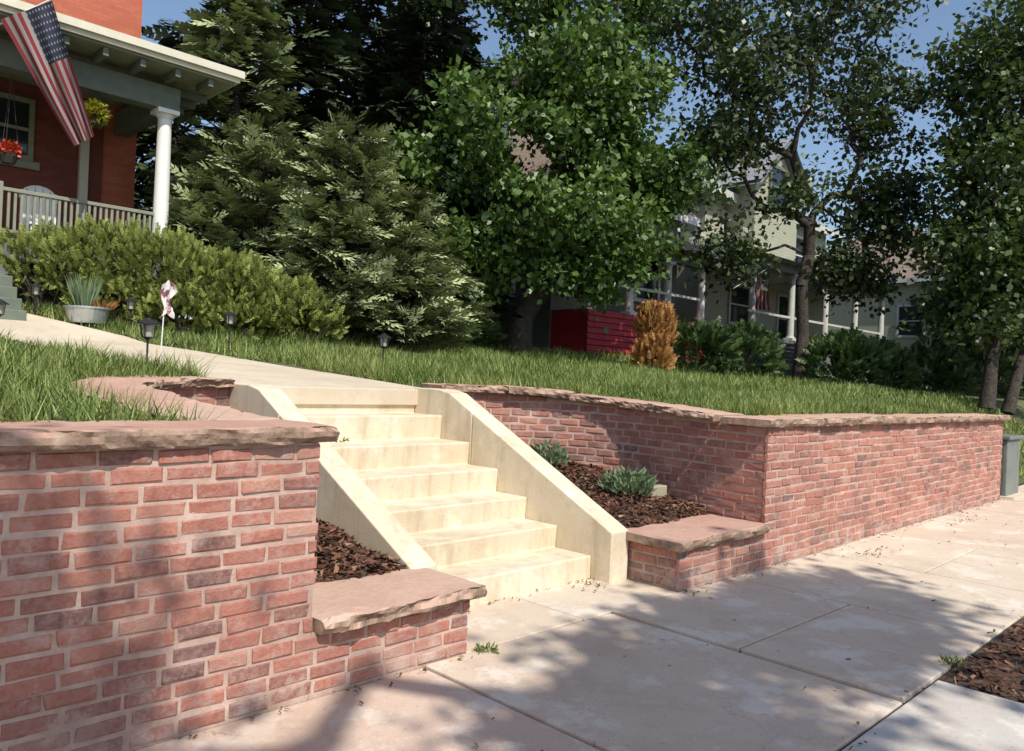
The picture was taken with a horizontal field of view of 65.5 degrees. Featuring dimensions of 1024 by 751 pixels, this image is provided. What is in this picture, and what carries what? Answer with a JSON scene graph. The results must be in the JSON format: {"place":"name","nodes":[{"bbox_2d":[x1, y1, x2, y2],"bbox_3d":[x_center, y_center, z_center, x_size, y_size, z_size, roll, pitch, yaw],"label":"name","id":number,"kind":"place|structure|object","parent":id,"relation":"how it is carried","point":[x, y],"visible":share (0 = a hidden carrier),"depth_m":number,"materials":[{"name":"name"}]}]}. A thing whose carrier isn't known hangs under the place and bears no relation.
{"place":"outdoors","nodes":[
{"label":"outdoors","id":0,"kind":"place"},
{"bbox_2d":[18,185,57,231],"bbox_3d":[-8.444,-2.841,14.288,0.643,1.203,0.512,2,0,-45],"label":"porch chair","id":1,"kind":"object","parent":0,"point":[40,189],"visible":0.45,"depth_m":14.43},
{"bbox_2d":[0,0,93,146],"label":"porch flag","id":2,"kind":"object","parent":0,"point":[35,34],"visible":1,"depth_m":12.51,"materials":[{"name":"multicoloured fabric"}]},
{"bbox_2d":[0,77,104,237],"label":"porch wall","id":3,"kind":"structure","parent":0,"point":[55,154],"depth_m":15.58,"materials":[{"name":"red brick"}]},
{"bbox_2d":[0,92,35,161],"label":"window frames","id":4,"kind":"structure","parent":3,"relation":"attached to","point":[30,130],"depth_m":15.25,"materials":[{"name":"grey wood"}]},
{"bbox_2d":[0,97,28,154],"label":"window glass","id":5,"kind":"object","parent":4,"relation":"in","point":[21,110],"visible":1,"depth_m":15.13,"materials":[{"name":"black glass"}]},
{"bbox_2d":[77,138,89,225],"bbox_3d":[-10.058,-3.627,14.491,4.260,2.630,0.108,2,0,-45],"label":"door and trim","id":6,"kind":"structure","parent":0,"point":[83,170],"depth_m":15.90,"materials":[{"name":"beige paint"}]},
{"bbox_2d":[4,263,163,313],"bbox_3d":[-11.148,-1.288,11.794,10.850,1.400,2.510,2,0,-45],"label":"porch skirt","id":7,"kind":"object","parent":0,"point":[47,296],"depth_m":13.34,"materials":[{"name":"wood"}]},
{"bbox_2d":[0,0,244,110],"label":"porch fascia","id":8,"kind":"structure","parent":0,"point":[67,23],"depth_m":13.47,"materials":[{"name":"white wood"}]},
{"bbox_2d":[150,106,179,234],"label":"porch columns","id":9,"kind":"structure","parent":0,"point":[165,116],"depth_m":14.59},
{"bbox_2d":[0,181,153,240],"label":"porch rails","id":10,"kind":"object","parent":9,"relation":"attached to","point":[49,196],"visible":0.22,"depth_m":13.49,"materials":[{"name":"beige wood"}]},
{"bbox_2d":[6,191,151,234],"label":"porch balusters","id":11,"kind":"object","parent":10,"relation":"attached to","point":[58,211],"visible":0.28,"depth_m":13.43,"materials":[{"name":"beige wood"}]},
{"bbox_2d":[0,35,213,137],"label":"porch beam and brackets","id":12,"kind":"structure","parent":9,"relation":"on","point":[143,97],"depth_m":14.16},
{"bbox_2d":[0,12,234,109],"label":"porch soffit","id":13,"kind":"structure","parent":12,"relation":"attached to","point":[84,49],"depth_m":14.19,"materials":[{"name":"white wood"}]},
{"bbox_2d":[0,75,21,164],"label":"hanging flower basket","id":14,"kind":"object","parent":13,"relation":"hanging from","point":[8,156],"visible":1,"depth_m":13.06,"materials":[{"name":"red plant"}]},
{"bbox_2d":[84,91,111,128],"bbox_3d":[-7.217,-4.601,13.787,0.559,0.639,0.556,2,0,-45],"label":"hanging flower basket","id":15,"kind":"object","parent":13,"relation":"hanging from","point":[98,116],"visible":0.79,"depth_m":13.70,"materials":[{"name":"yellow plant"}]},
{"bbox_2d":[141,54,223,79],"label":"porch roof","id":16,"kind":"structure","parent":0,"point":[181,66],"depth_m":16.05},
{"bbox_2d":[228,383,627,606],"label":"concrete stairs","id":17,"kind":"structure","parent":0,"point":[456,483],"depth_m":6.09,"materials":[{"name":"beige concrete"}]},
{"bbox_2d":[0,297,1023,484],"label":"lawn","id":18,"kind":"structure","parent":0,"point":[1019,413],"depth_m":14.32,"materials":[{"name":"plant"}]},
{"bbox_2d":[0,299,8,316],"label":"path light","id":19,"kind":"object","parent":18,"relation":"on","point":[2,304],"visible":1,"depth_m":9.13,"materials":[{"name":"black metal"}]},
{"bbox_2d":[28,283,42,314],"bbox_3d":[-7.136,-1.093,11.915,0.196,0.582,0.196,2,0,-45],"label":"path light","id":20,"kind":"object","parent":18,"relation":"on","point":[35,288],"visible":0.95,"depth_m":11.89,"materials":[{"name":"black metal"}]},
{"bbox_2d":[0,0,142,226],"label":"walls","id":21,"kind":"structure","parent":18,"relation":"on","point":[119,151],"depth_m":16.41,"materials":[{"name":"red brick"}]},
{"bbox_2d":[0,159,39,170],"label":"window sill","id":22,"kind":"structure","parent":21,"relation":"attached to","point":[28,165],"depth_m":15.22,"materials":[{"name":"grey stone"}]},
{"bbox_2d":[0,238,164,320],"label":"porch floor and steps","id":23,"kind":"structure","parent":18,"relation":"on","point":[13,308],"depth_m":11.65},
{"bbox_2d":[63,271,120,324],"bbox_3d":[-6.372,-1.182,12.109,0.800,0.786,0.650,2,0,-45],"label":"galvanized tub","id":24,"kind":"object","parent":18,"relation":"on","point":[86,308],"visible":0.97,"depth_m":11.90,"materials":[{"name":"metal"}]},
{"bbox_2d":[124,298,137,326],"bbox_3d":[-5.836,-0.891,12.162,0.196,0.592,0.196,2,0,-45],"label":"path light","id":25,"kind":"object","parent":18,"relation":"on","point":[130,304],"visible":0.98,"depth_m":12.13,"materials":[{"name":"black metal"}]},
{"bbox_2d":[137,318,159,359],"bbox_3d":[-3.330,-0.245,7.269,0.196,0.562,0.196,2,0,-45],"label":"path light","id":26,"kind":"object","parent":18,"relation":"on","point":[148,324],"visible":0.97,"depth_m":7.24,"materials":[{"name":"black metal"}]},
{"bbox_2d":[159,280,177,362],"bbox_3d":[-2.988,-0.376,6.897,0.135,0.915,0.060,2,0,-45],"label":"garden flag","id":27,"kind":"object","parent":18,"relation":"on","point":[169,290],"visible":0.94,"depth_m":6.88,"materials":[{"name":"white fabric"}]},
{"bbox_2d":[0,213,350,343],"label":"yew shrub","id":28,"kind":"object","parent":18,"relation":"on","point":[130,245],"visible":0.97,"depth_m":12.90,"materials":[{"name":"green plant"}]},
{"bbox_2d":[134,18,227,315],"bbox_3d":[-8.932,-5.040,20.976,4.936,8.629,5.119,2,0,-45],"label":"spruce tree","id":29,"kind":"object","parent":18,"relation":"on","point":[147,139],"visible":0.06,"depth_m":20.56,"materials":[{"name":"green plant"}]},
{"bbox_2d":[0,313,419,404],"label":"garden walk","id":30,"kind":"structure","parent":18,"relation":"on","point":[297,386],"depth_m":8.31,"materials":[{"name":"concrete"}]},
{"bbox_2d":[223,311,237,353],"bbox_3d":[-3.904,-0.544,10.995,0.196,0.682,0.196,2,0,-45],"label":"path light","id":31,"kind":"object","parent":18,"relation":"on","point":[230,315],"visible":0.99,"depth_m":10.97,"materials":[{"name":"black metal"}]},
{"bbox_2d":[134,0,336,276],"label":"cedar tree","id":32,"kind":"object","parent":18,"relation":"on","point":[215,32],"visible":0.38,"depth_m":17.20,"materials":[{"name":"green plant"}]},
{"bbox_2d":[180,0,367,324],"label":"spruce tree","id":33,"kind":"object","parent":18,"relation":"on","point":[327,48],"visible":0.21,"depth_m":19.39,"materials":[{"name":"green plant"}]},
{"bbox_2d":[152,108,498,347],"bbox_3d":[-3.327,-2.929,16.205,7.862,4.780,4.758,3,0,-32],"label":"juniper tree","id":34,"kind":"object","parent":18,"relation":"on","point":[391,280],"visible":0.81,"depth_m":15.41,"materials":[{"name":"green plant"}]},
{"bbox_2d":[287,0,440,234],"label":"spruce tree","id":35,"kind":"object","parent":18,"relation":"on","point":[360,25],"visible":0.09,"depth_m":21.80,"materials":[{"name":"green plant"}]},
{"bbox_2d":[377,333,390,358],"bbox_3d":[-1.722,-0.267,10.642,0.196,0.592,0.196,2,0,-45],"label":"path light","id":36,"kind":"object","parent":18,"relation":"on","point":[384,337],"visible":0.94,"depth_m":10.61,"materials":[{"name":"black metal"}]},
{"bbox_2d":[329,0,519,346],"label":"spruce tree","id":37,"kind":"object","parent":18,"relation":"on","point":[398,65],"visible":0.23,"depth_m":19.77,"materials":[{"name":"green plant"}]},
{"bbox_2d":[367,0,516,317],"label":"spruce tree","id":38,"kind":"object","parent":18,"relation":"on","point":[469,37],"visible":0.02,"depth_m":25.15,"materials":[{"name":"green plant"}]},
{"bbox_2d":[416,307,508,349],"bbox_3d":[-1.190,-1.085,18.229,2.076,1.289,3.076,3,0,11],"label":"hedge shrub","id":39,"kind":"object","parent":18,"relation":"on","point":[492,334],"visible":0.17,"depth_m":18.41,"materials":[{"name":"green plant"}]},
{"bbox_2d":[375,0,754,352],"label":"maple tree","id":40,"kind":"object","parent":18,"relation":"on","point":[544,84],"visible":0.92,"depth_m":17.58,"materials":[{"name":"green plant"}]},
{"bbox_2d":[477,194,678,347],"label":"walls","id":41,"kind":"structure","parent":18,"relation":"on","point":[541,333],"depth_m":23.91,"materials":[{"name":"grey"}]},
{"bbox_2d":[445,129,697,217],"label":"roof","id":42,"kind":"structure","parent":41,"relation":"on","point":[539,159],"depth_m":24.93,"materials":[{"name":"brown"}]},
{"bbox_2d":[671,213,700,226],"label":"fascia","id":43,"kind":"structure","parent":42,"relation":"attached to","point":[692,220],"depth_m":27.07,"materials":[{"name":"white paint"}]},
{"bbox_2d":[503,261,661,302],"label":"window frames","id":44,"kind":"structure","parent":41,"relation":"attached to","point":[636,299],"depth_m":25.98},
{"bbox_2d":[503,260,657,300],"bbox_3d":[0.683,-3.373,27.162,5.230,1.800,6.645,2,0,-45],"label":"window glass","id":45,"kind":"object","parent":44,"relation":"in","point":[651,284],"visible":0.07,"depth_m":26.38,"materials":[{"name":"glass"}]},
{"bbox_2d":[550,309,704,361],"bbox_3d":[3.846,-0.958,24.766,6.400,1.650,1.430,2,0,-45],"label":"porch base","id":46,"kind":"object","parent":18,"relation":"on","point":[573,330],"visible":0.25,"depth_m":22.66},
{"bbox_2d":[627,299,680,369],"bbox_3d":[3.578,-0.900,20.006,1.227,2.135,1.229,2,0,-45],"label":"arborvitae shrub","id":47,"kind":"object","parent":18,"relation":"on","point":[656,334],"visible":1,"depth_m":19.78,"materials":[{"name":"orange plant"}]},
{"bbox_2d":[651,316,790,377],"bbox_3d":[5.681,-0.623,21.783,4.531,2.080,2.675,2,0,-25],"label":"hedge shrub","id":48,"kind":"object","parent":18,"relation":"on","point":[725,346],"visible":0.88,"depth_m":21.19,"materials":[{"name":"green plant"}]},
{"bbox_2d":[675,192,825,337],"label":"walls","id":49,"kind":"structure","parent":18,"relation":"on","point":[686,309],"depth_m":30.55,"materials":[{"name":"beige"}]},
{"bbox_2d":[680,209,802,337],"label":"window frames","id":50,"kind":"structure","parent":49,"relation":"attached to","point":[778,295],"depth_m":31.44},
{"bbox_2d":[679,213,802,338],"bbox_3d":[6.946,-4.151,35.930,8.430,4.900,9.045,2,0,-45],"label":"window glass","id":51,"kind":"object","parent":50,"relation":"in","point":[738,313],"visible":0.15,"depth_m":32.07,"materials":[{"name":"glass"}]},
{"bbox_2d":[671,164,836,234],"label":"roof","id":52,"kind":"structure","parent":49,"relation":"on","point":[817,221],"depth_m":31.59,"materials":[{"name":"grey"}]},
{"bbox_2d":[693,184,841,237],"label":"fascia","id":53,"kind":"structure","parent":52,"relation":"attached to","point":[730,194],"depth_m":30.40,"materials":[{"name":"white paint"}]},
{"bbox_2d":[724,156,796,283],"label":"walls","id":54,"kind":"structure","parent":49,"relation":"on","point":[780,237],"depth_m":30.85,"materials":[{"name":"beige"}]},
{"bbox_2d":[709,138,812,205],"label":"roof","id":55,"kind":"structure","parent":54,"relation":"on","point":[751,179],"depth_m":30.45,"materials":[{"name":"grey"}]},
{"bbox_2d":[768,165,788,206],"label":"window frames","id":56,"kind":"structure","parent":54,"relation":"attached to","point":[778,168],"depth_m":30.86,"materials":[{"name":"white wood"}]},
{"bbox_2d":[772,167,785,205],"bbox_3d":[10.416,-7.353,31.210,1.200,1.400,0.065,2,0,-45],"label":"window glass","id":57,"kind":"object","parent":56,"relation":"in","point":[779,176],"visible":0.36,"depth_m":31.17,"materials":[{"name":"glass"}]},
{"bbox_2d":[753,340,814,375],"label":"porch steps","id":58,"kind":"structure","parent":18,"relation":"on","point":[791,354],"depth_m":26.91,"materials":[{"name":"brown wood"}]},
{"bbox_2d":[607,0,970,383],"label":"ash tree","id":59,"kind":"object","parent":18,"relation":"on","point":[846,271],"visible":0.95,"depth_m":21.61,"materials":[{"name":"green plant"}]},
{"bbox_2d":[741,339,868,378],"bbox_3d":[11.244,-0.510,31.922,12.000,1.400,2.990,2,0,-45],"label":"porch base","id":60,"kind":"object","parent":18,"relation":"on","point":[794,342],"visible":0.07,"depth_m":28.48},
{"bbox_2d":[796,322,925,390],"bbox_3d":[9.761,-0.411,22.451,4.260,2.215,3.138,2,0,-45],"label":"hedge shrub","id":61,"kind":"object","parent":18,"relation":"on","point":[859,349],"visible":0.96,"depth_m":21.65,"materials":[{"name":"green plant"}]},
{"bbox_2d":[828,281,955,379],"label":"walls","id":62,"kind":"structure","parent":18,"relation":"on","point":[840,317],"depth_m":42.75,"materials":[{"name":"beige"}]},
{"bbox_2d":[827,230,961,278],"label":"roof","id":63,"kind":"structure","parent":62,"relation":"on","point":[909,273],"depth_m":42.70,"materials":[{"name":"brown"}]},
{"bbox_2d":[875,276,944,282],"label":"fascia","id":64,"kind":"structure","parent":63,"relation":"attached to","point":[900,280],"depth_m":40.95,"materials":[{"name":"white paint"}]},
{"bbox_2d":[895,304,925,337],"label":"window frames","id":65,"kind":"structure","parent":62,"relation":"attached to","point":[897,323],"depth_m":41.72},
{"bbox_2d":[898,307,922,334],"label":"window glass","id":66,"kind":"object","parent":65,"relation":"in","point":[918,325],"visible":0.21,"depth_m":41.57,"materials":[{"name":"black glass"}]},
{"bbox_2d":[879,0,1023,408],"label":"elm tree","id":67,"kind":"object","parent":18,"relation":"on","point":[986,253],"visible":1,"depth_m":19.57,"materials":[{"name":"green plant"}]},
{"bbox_2d":[885,342,1023,397],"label":"hedge shrub","id":68,"kind":"object","parent":18,"relation":"on","point":[943,374],"visible":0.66,"depth_m":22.86,"materials":[{"name":"green plant"}]},
{"bbox_2d":[1000,305,1023,414],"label":"elm tree","id":69,"kind":"object","parent":18,"relation":"on","point":[1009,404],"visible":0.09,"depth_m":19.96,"materials":[{"name":"brown plant"}]},
{"bbox_2d":[135,484,1023,750],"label":"sidewalk","id":70,"kind":"structure","parent":0,"point":[741,682],"depth_m":4.17,"materials":[{"name":"concrete"}]},
{"bbox_2d":[0,388,469,750],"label":"bricks","id":71,"kind":"object","parent":70,"relation":"on","point":[14,671],"visible":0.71,"depth_m":3.14,"materials":[{"name":"red brick"}]},
{"bbox_2d":[472,641,499,653],"bbox_3d":[-0.141,1.480,4.316,0.154,0.077,0.143,2,0,-10],"label":"weed plant","id":72,"kind":"object","parent":70,"relation":"on","point":[481,648],"visible":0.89,"depth_m":4.31,"materials":[{"name":"green plant"}]},
{"bbox_2d":[178,499,1023,750],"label":"leaf litter","id":73,"kind":"object","parent":70,"relation":"on","point":[390,685],"visible":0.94,"depth_m":5.31,"materials":[{"name":"plant"}]},
{"bbox_2d":[937,653,965,668],"bbox_3d":[2.442,1.589,4.423,0.148,0.083,0.119,3,0,-15],"label":"weed plant","id":74,"kind":"object","parent":70,"relation":"on","point":[951,663],"visible":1,"depth_m":4.42,"materials":[{"name":"green plant"}]},
{"bbox_2d":[1000,434,1023,499],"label":"utility box","id":75,"kind":"object","parent":70,"relation":"on","point":[1010,459],"visible":0.35,"depth_m":11.96,"materials":[{"name":"metal"}]},
{"bbox_2d":[1000,444,1004,493],"bbox_3d":[7.130,1.382,12.063,0.019,0.740,0.560,2,0,-45],"label":"door","id":76,"kind":"structure","parent":75,"relation":"in","point":[1003,445],"depth_m":11.87,"materials":[{"name":"paint"}]},
{"bbox_2d":[135,0,1023,319],"label":"sky","id":77,"kind":"structure","parent":0,"point":[153,11],"materials":[{"name":"blue"}]},
{"bbox_2d":[578,261,706,324],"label":"porch posts","id":78,"kind":"object","parent":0,"point":[667,294],"visible":0.42,"depth_m":25.06,"materials":[{"name":"white wood"}]},
{"bbox_2d":[649,247,710,268],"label":"porch beam","id":79,"kind":"structure","parent":78,"relation":"on","point":[688,264],"depth_m":25.44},
{"bbox_2d":[596,212,720,260],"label":"porch roof","id":80,"kind":"structure","parent":79,"relation":"on","point":[685,248],"depth_m":25.57,"materials":[{"name":"grey"}]},
{"bbox_2d":[746,264,887,340],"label":"porch posts","id":81,"kind":"object","parent":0,"point":[752,311],"visible":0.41,"depth_m":28.94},
{"bbox_2d":[734,264,772,309],"bbox_3d":[7.518,-2.769,24.734,1.250,1.412,0.369,3,0,-11],"label":"porch flag","id":82,"kind":"object","parent":81,"relation":"attached to","point":[762,299],"visible":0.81,"depth_m":24.77,"materials":[{"name":"fabric"}]},
{"bbox_2d":[749,257,887,298],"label":"porch beam","id":83,"kind":"structure","parent":81,"relation":"on","point":[788,269],"depth_m":28.28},
{"bbox_2d":[689,237,901,295],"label":"porch roof","id":84,"kind":"structure","parent":83,"relation":"on","point":[789,262],"depth_m":29.81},
{"bbox_3d":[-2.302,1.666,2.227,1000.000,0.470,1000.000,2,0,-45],"label":"ground","id":85,"kind":"structure","parent":0,"visible":0},
{"bbox_2d":[0,387,466,750],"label":"mortar","id":86,"kind":"object","parent":85,"relation":"on","point":[6,535],"visible":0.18,"depth_m":3.15,"materials":[{"name":"grey concrete"}]},
{"bbox_2d":[0,375,486,634],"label":"sandstone caps","id":87,"kind":"object","parent":86,"relation":"on","point":[350,604],"visible":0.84,"depth_m":3.71,"materials":[{"name":"brown stone"}]},
{"bbox_2d":[314,516,407,582],"bbox_3d":[-1.782,0.863,5.010,1.120,0.542,2.650,2,0,-45],"label":"mulch bed","id":88,"kind":"object","parent":85,"relation":"on","point":[339,554],"visible":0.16,"depth_m":4.57,"materials":[{"name":"wood"}]},
{"bbox_2d":[134,180,1023,395],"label":"distant trees","id":89,"kind":"object","parent":85,"relation":"on","point":[1012,351],"visible":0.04,"depth_m":30.61,"materials":[{"name":"green plant"}]},
{"bbox_2d":[547,460,714,528],"bbox_3d":[0.609,0.969,7.403,1.610,0.573,2.650,2,0,-45],"label":"mulch bed","id":90,"kind":"object","parent":85,"relation":"on","point":[635,509],"visible":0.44,"depth_m":7.00,"materials":[{"name":"wood"}]},
{"bbox_2d":[530,438,569,465],"bbox_3d":[0.363,0.749,7.748,0.457,0.286,0.426,2,0,-45],"label":"sage plant","id":91,"kind":"object","parent":90,"relation":"on","point":[557,456],"visible":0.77,"depth_m":7.67,"materials":[{"name":"green plant"}]},
{"bbox_2d":[597,465,657,495],"bbox_3d":[1.073,0.939,7.191,0.556,0.281,0.552,2,0,-45],"label":"lavender plant","id":92,"kind":"object","parent":90,"relation":"on","point":[621,477],"visible":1,"depth_m":7.08,"materials":[{"name":"green plant"}]},
{"bbox_2d":[647,484,666,497],"bbox_3d":[1.316,1.063,7.294,0.240,0.110,0.090,2,0,-45],"label":"stone block","id":93,"kind":"object","parent":90,"relation":"on","point":[660,490],"depth_m":7.27,"materials":[{"name":"beige stone"}]},
{"bbox_2d":[466,392,1002,592],"bbox_3d":[3.114,1.079,9.807,8.453,1.515,3.088,2,0,-45],"label":"mortar","id":94,"kind":"object","parent":85,"relation":"on","point":[559,401],"visible":0.09,"depth_m":7.66,"materials":[{"name":"beige concrete"}]},
{"bbox_2d":[420,383,1011,552],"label":"sandstone caps","id":95,"kind":"object","parent":94,"relation":"on","point":[687,534],"visible":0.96,"depth_m":7.10,"materials":[{"name":"stone"}]},
{"bbox_2d":[469,394,1002,590],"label":"bricks","id":96,"kind":"object","parent":85,"relation":"on","point":[673,564],"visible":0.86,"depth_m":7.63,"materials":[{"name":"red brick"}]},
{"bbox_2d":[936,618,1023,703],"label":"mulch strip","id":97,"kind":"object","parent":85,"relation":"on","point":[997,670],"visible":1,"depth_m":4.40,"materials":[{"name":"wood"}]}
]}

